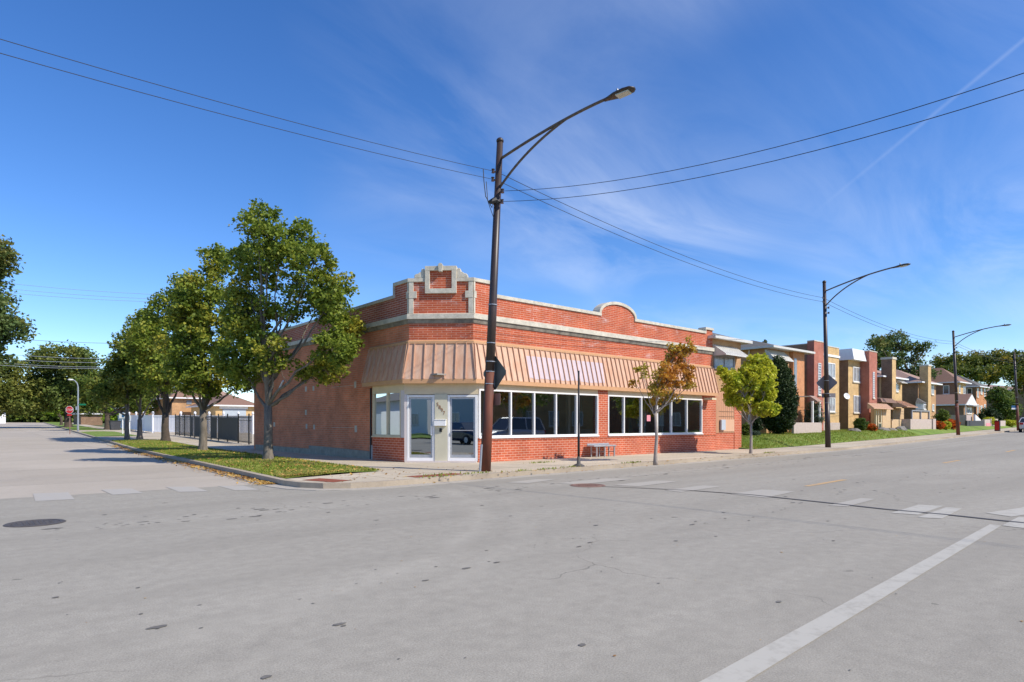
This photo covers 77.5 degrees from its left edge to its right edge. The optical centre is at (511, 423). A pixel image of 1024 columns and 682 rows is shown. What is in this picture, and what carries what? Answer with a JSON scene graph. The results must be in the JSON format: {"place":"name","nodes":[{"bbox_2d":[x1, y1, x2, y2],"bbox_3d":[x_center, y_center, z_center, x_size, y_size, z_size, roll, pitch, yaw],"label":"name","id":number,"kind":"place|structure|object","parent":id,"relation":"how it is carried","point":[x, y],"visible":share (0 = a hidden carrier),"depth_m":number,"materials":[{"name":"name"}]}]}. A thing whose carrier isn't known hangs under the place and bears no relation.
{"place":"outdoors","nodes":[
{"label":"outdoors","id":0,"kind":"place"},
{"bbox_2d":[46,422,102,429],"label":"grass verge","id":1,"kind":"object","parent":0,"point":[74,427],"depth_m":85.82,"materials":[{"name":"plant"}]},
{"bbox_2d":[19,340,110,426],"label":"tall tree","id":2,"kind":"object","parent":1,"relation":"on","point":[57,387],"visible":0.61,"depth_m":86.12,"materials":[{"name":"green plant"}]},
{"bbox_2d":[82,431,136,436],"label":"grass verge","id":3,"kind":"object","parent":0,"point":[101,433],"depth_m":58.22,"materials":[{"name":"plant"}]},
{"bbox_2d":[0,422,253,498],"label":"side road","id":4,"kind":"structure","parent":0,"point":[35,457],"depth_m":20.06,"materials":[{"name":"concrete"}]},
{"bbox_2d":[0,358,50,419],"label":"tall tree","id":5,"kind":"object","parent":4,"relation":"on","point":[10,390],"visible":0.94,"depth_m":83.99,"materials":[{"name":"green plant"}]},
{"bbox_2d":[103,488,141,494],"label":"crossing bar","id":6,"kind":"object","parent":4,"relation":"on","point":[120,491],"visible":1,"depth_m":13.18,"materials":[{"name":"paint"}]},
{"bbox_2d":[63,422,253,449],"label":"side pavement","id":7,"kind":"structure","parent":0,"point":[209,444],"depth_m":42.29,"materials":[{"name":"concrete"}]},
{"bbox_2d":[68,369,158,429],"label":"tall tree","id":8,"kind":"object","parent":7,"relation":"on","point":[84,385],"visible":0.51,"depth_m":74.80,"materials":[{"name":"green plant"}]},
{"bbox_2d":[0,484,325,516],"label":"road mouth","id":9,"kind":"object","parent":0,"point":[10,507],"visible":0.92,"depth_m":11.82},
{"bbox_2d":[33,492,73,500],"bbox_3d":[-8.868,1.399,12.320,0.581,0.001,1.690,0,0,-38],"label":"crossing bar","id":10,"kind":"object","parent":9,"relation":"on","point":[51,496],"visible":1,"depth_m":12.27,"materials":[{"name":"paint"}]},
{"bbox_2d":[167,487,205,491],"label":"crossing bar","id":11,"kind":"object","parent":9,"relation":"on","point":[187,489],"visible":1,"depth_m":13.58,"materials":[{"name":"paint"}]},
{"bbox_2d":[220,486,257,489],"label":"crossing bar","id":12,"kind":"object","parent":9,"relation":"on","point":[239,487],"visible":1,"depth_m":14.01,"materials":[{"name":"paint"}]},
{"bbox_2d":[99,434,253,440],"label":"driveway","id":13,"kind":"structure","parent":0,"point":[110,438],"depth_m":49.19,"materials":[{"name":"concrete"}]},
{"bbox_2d":[85,334,143,438],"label":"street tree","id":14,"kind":"object","parent":13,"relation":"on","point":[118,386],"visible":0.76,"depth_m":45.02,"materials":[{"name":"green plant"}]},
{"bbox_2d":[111,308,172,438],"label":"street tree","id":15,"kind":"object","parent":13,"relation":"on","point":[139,429],"visible":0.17,"depth_m":46.21,"materials":[{"name":"green plant"}]},
{"bbox_2d":[134,431,253,447],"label":"yard","id":16,"kind":"structure","parent":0,"point":[236,443],"depth_m":42.76,"materials":[{"name":"concrete"}]},
{"bbox_2d":[117,411,153,432],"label":"white fence","id":17,"kind":"object","parent":16,"relation":"on","point":[147,422],"visible":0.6,"depth_m":66.31,"materials":[{"name":"plastic"}]},
{"bbox_2d":[153,411,253,433],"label":"white fence","id":18,"kind":"object","parent":16,"relation":"on","point":[157,420],"visible":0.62,"depth_m":61.42,"materials":[{"name":"plastic"}]},
{"bbox_2d":[175,414,251,444],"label":"metal fence","id":19,"kind":"object","parent":16,"relation":"on","point":[223,428],"visible":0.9,"depth_m":43.74,"materials":[{"name":"metal"}]},
{"bbox_2d":[186,395,253,415],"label":"detached garage","id":20,"kind":"structure","parent":16,"relation":"on","point":[229,405],"depth_m":68.20,"materials":[{"name":"yellow brick"}]},
{"bbox_2d":[222,409,245,415],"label":"garage door","id":21,"kind":"structure","parent":20,"relation":"in","point":[231,412],"depth_m":67.80,"materials":[{"name":"white metal"}]},
{"bbox_2d":[112,439,380,478],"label":"grass verge","id":22,"kind":"object","parent":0,"point":[243,462],"depth_m":21.09,"materials":[{"name":"plant"}]},
{"bbox_2d":[116,269,215,440],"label":"street tree","id":23,"kind":"object","parent":22,"relation":"on","point":[141,332],"visible":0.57,"depth_m":42.06,"materials":[{"name":"green plant"}]},
{"bbox_2d":[149,241,262,449],"bbox_3d":[-14.158,-3.725,29.431,4.844,10.271,3.579,0,0,-11],"label":"street tree","id":24,"kind":"object","parent":22,"relation":"on","point":[188,313],"visible":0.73,"depth_m":28.98,"materials":[{"name":"green plant"}]},
{"bbox_2d":[114,439,378,476],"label":"fallen leaves","id":25,"kind":"object","parent":22,"relation":"on","point":[254,461],"visible":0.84,"depth_m":20.34,"materials":[{"name":"brown plant"}]},
{"bbox_2d":[208,198,369,459],"bbox_3d":[-7.772,-3.012,21.820,5.617,8.845,4.135,0,0,-8],"label":"street tree","id":26,"kind":"object","parent":22,"relation":"on","point":[326,299],"visible":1,"depth_m":21.52,"materials":[{"name":"green plant"}]},
{"bbox_2d":[0,431,1023,681],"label":"road","id":27,"kind":"structure","parent":0,"point":[638,583],"depth_m":5.74,"materials":[{"name":"grey asphalt"}]},
{"bbox_2d":[3,519,65,526],"bbox_3d":[-6.704,1.391,8.971,0.720,0.011,0.720,0,0,-41],"label":"manhole cover","id":28,"kind":"object","parent":27,"relation":"on","point":[35,522],"visible":1,"depth_m":8.96,"materials":[{"name":"metal"}]},
{"bbox_2d":[47,452,882,529],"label":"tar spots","id":29,"kind":"object","parent":27,"relation":"on","point":[367,504],"visible":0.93,"depth_m":10.51,"materials":[{"name":"black asphalt"}]},
{"bbox_2d":[52,460,999,678],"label":"tar spots","id":30,"kind":"object","parent":27,"relation":"on","point":[267,676],"visible":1,"depth_m":5.12,"materials":[{"name":"black asphalt"}]},
{"bbox_2d":[146,456,998,628],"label":"tar spots","id":31,"kind":"object","parent":27,"relation":"on","point":[159,626],"visible":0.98,"depth_m":4.94,"materials":[{"name":"black asphalt"}]},
{"bbox_2d":[570,483,605,486],"bbox_3d":[1.718,1.391,14.446,0.800,0.011,0.800,0,0,-41],"label":"manhole cover","id":32,"kind":"object","parent":27,"relation":"on","point":[588,485],"visible":1,"depth_m":14.37,"materials":[{"name":"metal"}]},
{"bbox_2d":[562,478,627,483],"bbox_3d":[2.035,1.395,15.540,2.211,0.001,0.562,0,0,-43],"label":"crossing bar","id":33,"kind":"object","parent":27,"relation":"on","point":[594,481],"visible":1,"depth_m":15.42,"materials":[{"name":"white paint"}]},
{"bbox_2d":[619,481,677,485],"bbox_3d":[3.218,1.395,14.960,1.955,0.001,0.573,0,0,-41],"label":"crossing bar","id":34,"kind":"object","parent":27,"relation":"on","point":[645,483],"visible":1,"depth_m":14.90,"materials":[{"name":"white paint"}]},
{"bbox_2d":[668,485,720,491],"bbox_3d":[3.927,1.395,13.792,1.709,0.001,0.440,0,0,-44],"label":"crossing bar","id":35,"kind":"object","parent":27,"relation":"on","point":[691,488],"visible":1,"depth_m":13.75,"materials":[{"name":"white paint"}]},
{"bbox_2d":[736,490,794,497],"bbox_3d":[5.107,1.395,12.842,1.530,0.001,0.795,0,0,-41],"label":"crossing bar","id":36,"kind":"object","parent":27,"relation":"on","point":[764,493],"visible":1,"depth_m":12.85,"materials":[{"name":"white paint"}]},
{"bbox_2d":[604,486,1023,522],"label":"tar seam","id":37,"kind":"object","parent":27,"relation":"on","point":[851,505],"visible":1,"depth_m":10.73,"materials":[{"name":"black asphalt"}]},
{"bbox_2d":[630,433,1023,476],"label":"edge line","id":38,"kind":"object","parent":27,"relation":"on","point":[802,459],"visible":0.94,"depth_m":23.60,"materials":[{"name":"white paint"}]},
{"bbox_2d":[700,524,1000,681],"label":"stop line","id":39,"kind":"object","parent":27,"relation":"on","point":[748,667],"visible":1,"depth_m":4.46,"materials":[{"name":"white paint"}]},
{"bbox_2d":[832,498,872,505],"bbox_3d":[6.093,1.395,11.360,1.602,0.001,0.284,0,0,-43],"label":"crossing bar","id":40,"kind":"object","parent":27,"relation":"on","point":[854,501],"visible":1,"depth_m":11.30,"materials":[{"name":"white paint"}]},
{"bbox_2d":[892,505,940,514],"bbox_3d":[6.631,1.395,10.412,1.584,0.001,0.346,0,0,-44],"label":"crossing bar","id":41,"kind":"object","parent":27,"relation":"on","point":[922,508],"visible":1,"depth_m":10.38,"materials":[{"name":"white paint"}]},
{"bbox_2d":[920,507,961,518],"bbox_3d":[6.757,1.395,9.992,1.672,0.001,0.280,0,0,-44],"label":"crossing bar","id":42,"kind":"object","parent":27,"relation":"on","point":[947,510],"visible":1,"depth_m":10.03,"materials":[{"name":"white paint"}]},
{"bbox_2d":[988,507,1023,516],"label":"crossing bar","id":43,"kind":"object","parent":27,"relation":"on","point":[1014,512],"visible":1,"depth_m":10.03,"materials":[{"name":"white paint"}]},
{"bbox_2d":[1002,517,1023,527],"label":"crossing bar","id":44,"kind":"object","parent":27,"relation":"on","point":[1017,523],"visible":1,"depth_m":8.92,"materials":[{"name":"white paint"}]},
{"bbox_2d":[0,0,1023,402],"label":"sky","id":45,"kind":"structure","parent":0,"point":[110,189],"materials":[{"name":"blue"}]},
{"bbox_2d":[234,448,801,481],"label":"pavement","id":46,"kind":"structure","parent":0,"point":[409,468],"depth_m":20.57,"materials":[{"name":"concrete"}]},
{"bbox_2d":[254,263,718,462],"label":"corner shop","id":47,"kind":"structure","parent":46,"relation":"on","point":[409,387],"depth_m":23.75,"materials":[{"name":"red brick"}]},
{"bbox_2d":[371,391,400,437],"bbox_3d":[-4.352,-0.323,22.196,0.160,1.595,1.940,0,0,-41],"label":"window","id":48,"kind":"structure","parent":47,"relation":"in","point":[386,406],"depth_m":22.15,"materials":[{"name":"clear glass"}]},
{"bbox_2d":[407,395,434,460],"bbox_3d":[-3.043,0.135,21.326,0.757,2.190,0.757,0,0,-41],"label":"door","id":49,"kind":"structure","parent":47,"relation":"in","point":[420,411],"depth_m":21.33,"materials":[{"name":"white paint"}]},
{"bbox_2d":[447,395,477,460],"bbox_3d":[-1.642,0.135,21.237,0.797,2.190,0.797,0,0,-41],"label":"door","id":50,"kind":"structure","parent":47,"relation":"in","point":[462,410],"depth_m":21.24,"materials":[{"name":"white paint"}]},
{"bbox_2d":[477,389,599,438],"bbox_3d":[1.138,-0.333,23.182,6.021,1.655,0.160,0,0,-41],"label":"window","id":51,"kind":"structure","parent":47,"relation":"in","point":[555,434],"depth_m":22.90,"materials":[{"name":"black glass"}]},
{"bbox_2d":[608,395,702,435],"bbox_3d":[6.386,-0.333,27.807,6.860,1.655,0.160,0,0,-41],"label":"window","id":52,"kind":"structure","parent":47,"relation":"in","point":[686,432],"depth_m":27.18,"materials":[{"name":"black glass"}]},
{"bbox_2d":[479,86,635,471],"bbox_3d":[1.045,-3.282,16.091,4.472,9.236,0.668,0,0,32],"label":"street lamp","id":53,"kind":"object","parent":46,"relation":"on","point":[496,200],"visible":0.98,"depth_m":17.11,"materials":[{"name":"brown metal"}]},
{"bbox_2d":[0,53,489,178],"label":"overhead wire","id":54,"kind":"object","parent":53,"relation":"attached to","point":[226,115],"visible":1,"depth_m":12.14,"materials":[{"name":"grey"}]},
{"bbox_2d":[0,39,491,170],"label":"overhead wire","id":55,"kind":"object","parent":53,"relation":"attached to","point":[227,104],"visible":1,"depth_m":12.18,"materials":[{"name":"grey"}]},
{"bbox_2d":[483,356,505,389],"bbox_3d":[-0.480,-1.380,17.297,0.023,0.916,0.916,0,0,-43],"label":"warning sign","id":56,"kind":"object","parent":53,"relation":"attached to","point":[500,372],"visible":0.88,"depth_m":17.20,"materials":[{"name":"metal"}]},
{"bbox_2d":[503,89,1023,201],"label":"overhead wire","id":57,"kind":"object","parent":53,"relation":"attached to","point":[791,156],"visible":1,"depth_m":11.51,"materials":[{"name":"grey"}]},
{"bbox_2d":[509,73,1023,190],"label":"overhead wire","id":58,"kind":"object","parent":53,"relation":"attached to","point":[789,143],"visible":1,"depth_m":11.56,"materials":[{"name":"grey"}]},
{"bbox_2d":[573,371,584,466],"bbox_3d":[2.001,-0.157,19.132,0.367,2.873,0.367,0,0,-41],"label":"signpost","id":59,"kind":"object","parent":46,"relation":"on","point":[579,464],"visible":0.94,"depth_m":19.11,"materials":[{"name":"metal"}]},
{"bbox_2d":[419,451,774,477],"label":"kerb weeds","id":60,"kind":"object","parent":46,"relation":"on","point":[441,475],"visible":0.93,"depth_m":17.11,"materials":[{"name":"green plant"}]},
{"bbox_2d":[587,443,615,456],"bbox_3d":[3.485,1.020,24.797,1.308,0.520,0.400,0,0,-41],"label":"bench","id":61,"kind":"object","parent":46,"relation":"on","point":[598,445],"visible":0.99,"depth_m":24.73,"materials":[{"name":"metal"}]},
{"bbox_2d":[708,333,752,449],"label":"annex house","id":62,"kind":"structure","parent":46,"relation":"on","point":[728,353],"depth_m":31.73,"materials":[{"name":"red brick"}]},
{"bbox_2d":[713,355,735,369],"bbox_3d":[10.563,-3.047,31.667,2.023,0.732,0.090,0,0,-41],"label":"window","id":63,"kind":"structure","parent":62,"relation":"in","point":[727,361],"depth_m":31.68,"materials":[{"name":"white glass"}]},
{"bbox_2d":[716,353,781,453],"bbox_3d":[10.190,-0.814,27.652,2.825,4.488,2.598,0,0,5],"label":"street tree","id":64,"kind":"object","parent":46,"relation":"on","point":[750,378],"visible":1,"depth_m":27.07,"materials":[{"name":"green plant"}]},
{"bbox_2d":[85,423,1013,479],"bbox_3d":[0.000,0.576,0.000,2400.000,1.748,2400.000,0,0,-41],"label":"ground","id":65,"kind":"structure","parent":0,"point":[102,425],"depth_m":18.99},
{"bbox_2d":[6,393,151,422],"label":"distant wood","id":66,"kind":"object","parent":65,"relation":"on","point":[42,419],"visible":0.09,"depth_m":149.23,"materials":[{"name":"green plant"}]},
{"bbox_2d":[72,412,102,424],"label":"house","id":67,"kind":"structure","parent":65,"relation":"on","point":[95,419],"depth_m":115.16,"materials":[{"name":"brown brick"}]},
{"bbox_2d":[153,390,201,414],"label":"back brick house","id":68,"kind":"structure","parent":65,"relation":"on","point":[180,403],"depth_m":73.70,"materials":[{"name":"brown"}]},
{"bbox_2d":[41,422,1022,490],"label":"gutter apron","id":69,"kind":"object","parent":65,"relation":"on","point":[272,485],"visible":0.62,"depth_m":17.92,"materials":[{"name":"concrete"}]},
{"bbox_2d":[112,445,276,484],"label":"fallen leaves","id":70,"kind":"object","parent":69,"relation":"on","point":[251,479],"visible":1,"depth_m":19.22,"materials":[{"name":"brown plant"}]},
{"bbox_2d":[628,335,697,464],"bbox_3d":[5.207,-0.802,21.492,2.290,4.464,1.732,0,0,-8],"label":"street tree","id":71,"kind":"object","parent":69,"relation":"on","point":[665,377],"visible":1,"depth_m":21.46,"materials":[{"name":"orange plant"}]},
{"bbox_2d":[1013,352,1023,430],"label":"street lamp","id":72,"kind":"object","parent":69,"relation":"on","point":[1016,400],"visible":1,"depth_m":69.91,"materials":[{"name":"black paint"}]},
{"bbox_2d":[43,422,1022,488],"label":"kerb","id":73,"kind":"structure","parent":65,"relation":"on","point":[304,484],"depth_m":18.25,"materials":[{"name":"concrete"}]},
{"bbox_2d":[983,384,1023,419],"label":"brown house","id":74,"kind":"structure","parent":65,"relation":"on","point":[1021,399],"depth_m":143.31,"materials":[{"name":"brick"}]},
{"bbox_2d":[740,425,1015,448],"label":"lawn","id":75,"kind":"structure","parent":0,"point":[920,432],"depth_m":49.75,"materials":[{"name":"green plant"}]},
{"bbox_2d":[752,415,763,431],"bbox_3d":[15.080,0.114,39.213,0.666,1.379,0.740,0,0,-41],"label":"cedar","id":76,"kind":"object","parent":75,"relation":"on","point":[757,424],"visible":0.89,"depth_m":39.07,"materials":[{"name":"green plant"}]},
{"bbox_2d":[741,340,814,433],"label":"hip roof house","id":77,"kind":"structure","parent":75,"relation":"on","point":[794,358],"depth_m":44.23,"materials":[{"name":"beige brick"}]},
{"bbox_2d":[760,355,799,433],"bbox_3d":[16.816,-1.781,40.299,2.569,5.174,2.593,0,0,-41],"label":"cedar","id":78,"kind":"object","parent":75,"relation":"on","point":[783,420],"visible":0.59,"depth_m":39.56,"materials":[{"name":"green plant"}]},
{"bbox_2d":[792,396,821,433],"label":"brick porch","id":79,"kind":"object","parent":75,"relation":"on","point":[811,427],"visible":0.65,"depth_m":43.36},
{"bbox_2d":[783,340,839,430],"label":"flat roof house","id":80,"kind":"structure","parent":75,"relation":"on","point":[813,369],"depth_m":48.44,"materials":[{"name":"beige brick"}]},
{"bbox_2d":[803,400,824,422],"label":"bush","id":81,"kind":"object","parent":75,"relation":"on","point":[807,413],"visible":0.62,"depth_m":44.30,"materials":[{"name":"green plant"}]},
{"bbox_2d":[839,348,877,428],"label":"box cornice house","id":82,"kind":"structure","parent":75,"relation":"on","point":[857,376],"depth_m":54.40,"materials":[{"name":"yellow brick"}]},
{"bbox_2d":[852,367,860,383],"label":"window","id":83,"kind":"structure","parent":82,"relation":"in","point":[856,370],"depth_m":54.57,"materials":[{"name":"white glass"}]},
{"bbox_2d":[853,395,860,413],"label":"window","id":84,"kind":"structure","parent":82,"relation":"in","point":[856,399],"depth_m":54.64,"materials":[{"name":"white glass"}]},
{"bbox_2d":[853,418,868,429],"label":"bush","id":85,"kind":"object","parent":75,"relation":"on","point":[863,423],"visible":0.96,"depth_m":48.72,"materials":[{"name":"green plant"}]},
{"bbox_2d":[867,403,892,427],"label":"canopy porch","id":86,"kind":"object","parent":75,"relation":"on","point":[880,414],"visible":0.79,"depth_m":53.14,"materials":[{"name":"beige paint"}]},
{"bbox_2d":[877,357,917,427],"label":"chimney house","id":87,"kind":"structure","parent":75,"relation":"on","point":[889,386],"depth_m":60.64,"materials":[{"name":"yellow brick"}]},
{"bbox_2d":[863,328,941,379],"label":"tall tree","id":88,"kind":"object","parent":75,"relation":"on","point":[884,346],"visible":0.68,"depth_m":88.34,"materials":[{"name":"green plant"}]},
{"bbox_2d":[878,364,942,418],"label":"bay window house","id":89,"kind":"structure","parent":75,"relation":"on","point":[919,392],"depth_m":68.28,"materials":[{"name":"beige brick"}]},
{"bbox_2d":[902,419,935,436],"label":"terrace wall","id":90,"kind":"structure","parent":75,"relation":"on","point":[919,423],"depth_m":57.65,"materials":[{"name":"concrete"}]},
{"bbox_2d":[911,410,929,418],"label":"terrace railing","id":91,"kind":"object","parent":90,"relation":"on","point":[924,414],"visible":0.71,"depth_m":59.24,"materials":[{"name":"grey metal"}]},
{"bbox_2d":[900,368,971,394],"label":"brown roof house","id":92,"kind":"structure","parent":75,"relation":"on","point":[945,378],"depth_m":87.62,"materials":[{"name":"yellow brick"}]},
{"bbox_2d":[932,408,951,421],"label":"bush","id":93,"kind":"object","parent":75,"relation":"on","point":[942,415],"visible":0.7,"depth_m":65.65,"materials":[{"name":"green plant"}]},
{"bbox_2d":[936,394,981,424],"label":"house","id":94,"kind":"structure","parent":75,"relation":"on","point":[967,403],"depth_m":80.61,"materials":[{"name":"beige brick"}]},
{"bbox_2d":[957,375,989,415],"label":"orange brick house","id":95,"kind":"structure","parent":75,"relation":"on","point":[976,390],"depth_m":95.69,"materials":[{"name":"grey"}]},
{"bbox_2d":[929,347,1018,386],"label":"tall tree","id":96,"kind":"object","parent":75,"relation":"on","point":[977,366],"visible":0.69,"depth_m":118.82,"materials":[{"name":"green plant"}]},
{"bbox_2d":[965,414,1005,431],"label":"garden wall","id":97,"kind":"structure","parent":75,"relation":"on","point":[976,421],"depth_m":75.42,"materials":[{"name":"concrete"}]},
{"bbox_2d":[984,408,998,418],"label":"bush","id":98,"kind":"object","parent":75,"relation":"on","point":[991,412],"visible":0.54,"depth_m":82.47,"materials":[{"name":"green plant"}]},
{"bbox_2d":[978,385,1023,419],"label":"tall tree","id":99,"kind":"object","parent":75,"relation":"on","point":[1003,402],"visible":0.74,"depth_m":91.47,"materials":[{"name":"green plant"}]},
{"bbox_2d":[987,349,1023,398],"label":"tall tree","id":100,"kind":"object","parent":75,"relation":"on","point":[1020,375],"visible":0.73,"depth_m":117.66,"materials":[{"name":"green plant"}]},
{"bbox_2d":[767,427,1016,449],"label":"street pavement","id":101,"kind":"structure","parent":0,"point":[848,444],"depth_m":41.97,"materials":[{"name":"concrete"}]},
{"bbox_2d":[822,263,909,447],"bbox_3d":[18.125,-3.287,32.780,0.541,9.240,4.327,0,0,-37],"label":"street lamp","id":102,"kind":"object","parent":101,"relation":"on","point":[827,402],"visible":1,"depth_m":34.30,"materials":[{"name":"metal"}]},
{"bbox_2d":[502,174,822,297],"bbox_3d":[8.212,-6.550,25.775,24.027,0.469,0.016,0,0,-45],"label":"overhead wire","id":103,"kind":"object","parent":102,"relation":"attached to","point":[649,241],"visible":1,"depth_m":22.16,"materials":[{"name":"grey"}]},
{"bbox_2d":[504,183,822,301],"bbox_3d":[8.210,-6.330,25.775,24.038,0.469,0.016,0,0,-45],"label":"overhead wire","id":104,"kind":"object","parent":102,"relation":"attached to","point":[645,246],"visible":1,"depth_m":21.79,"materials":[{"name":"grey"}]},
{"bbox_2d":[817,375,836,389],"bbox_3d":[17.041,-2.216,34.527,0.996,0.996,0.023,0,0,27],"label":"warning sign","id":105,"kind":"object","parent":102,"relation":"attached to","point":[832,382],"visible":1,"depth_m":34.47,"materials":[{"name":"metal"}]},
{"bbox_2d":[952,324,1010,434],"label":"street lamp","id":106,"kind":"object","parent":101,"relation":"on","point":[956,393],"visible":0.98,"depth_m":54.30,"materials":[{"name":"brown metal"}]},
{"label":"lawn","id":107,"kind":"structure","parent":0,"visible":0},
{"bbox_2d":[0,234,40,380],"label":"tall tree","id":108,"kind":"object","parent":107,"relation":"on","point":[10,322],"visible":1,"depth_m":45.47,"materials":[{"name":"green plant"}]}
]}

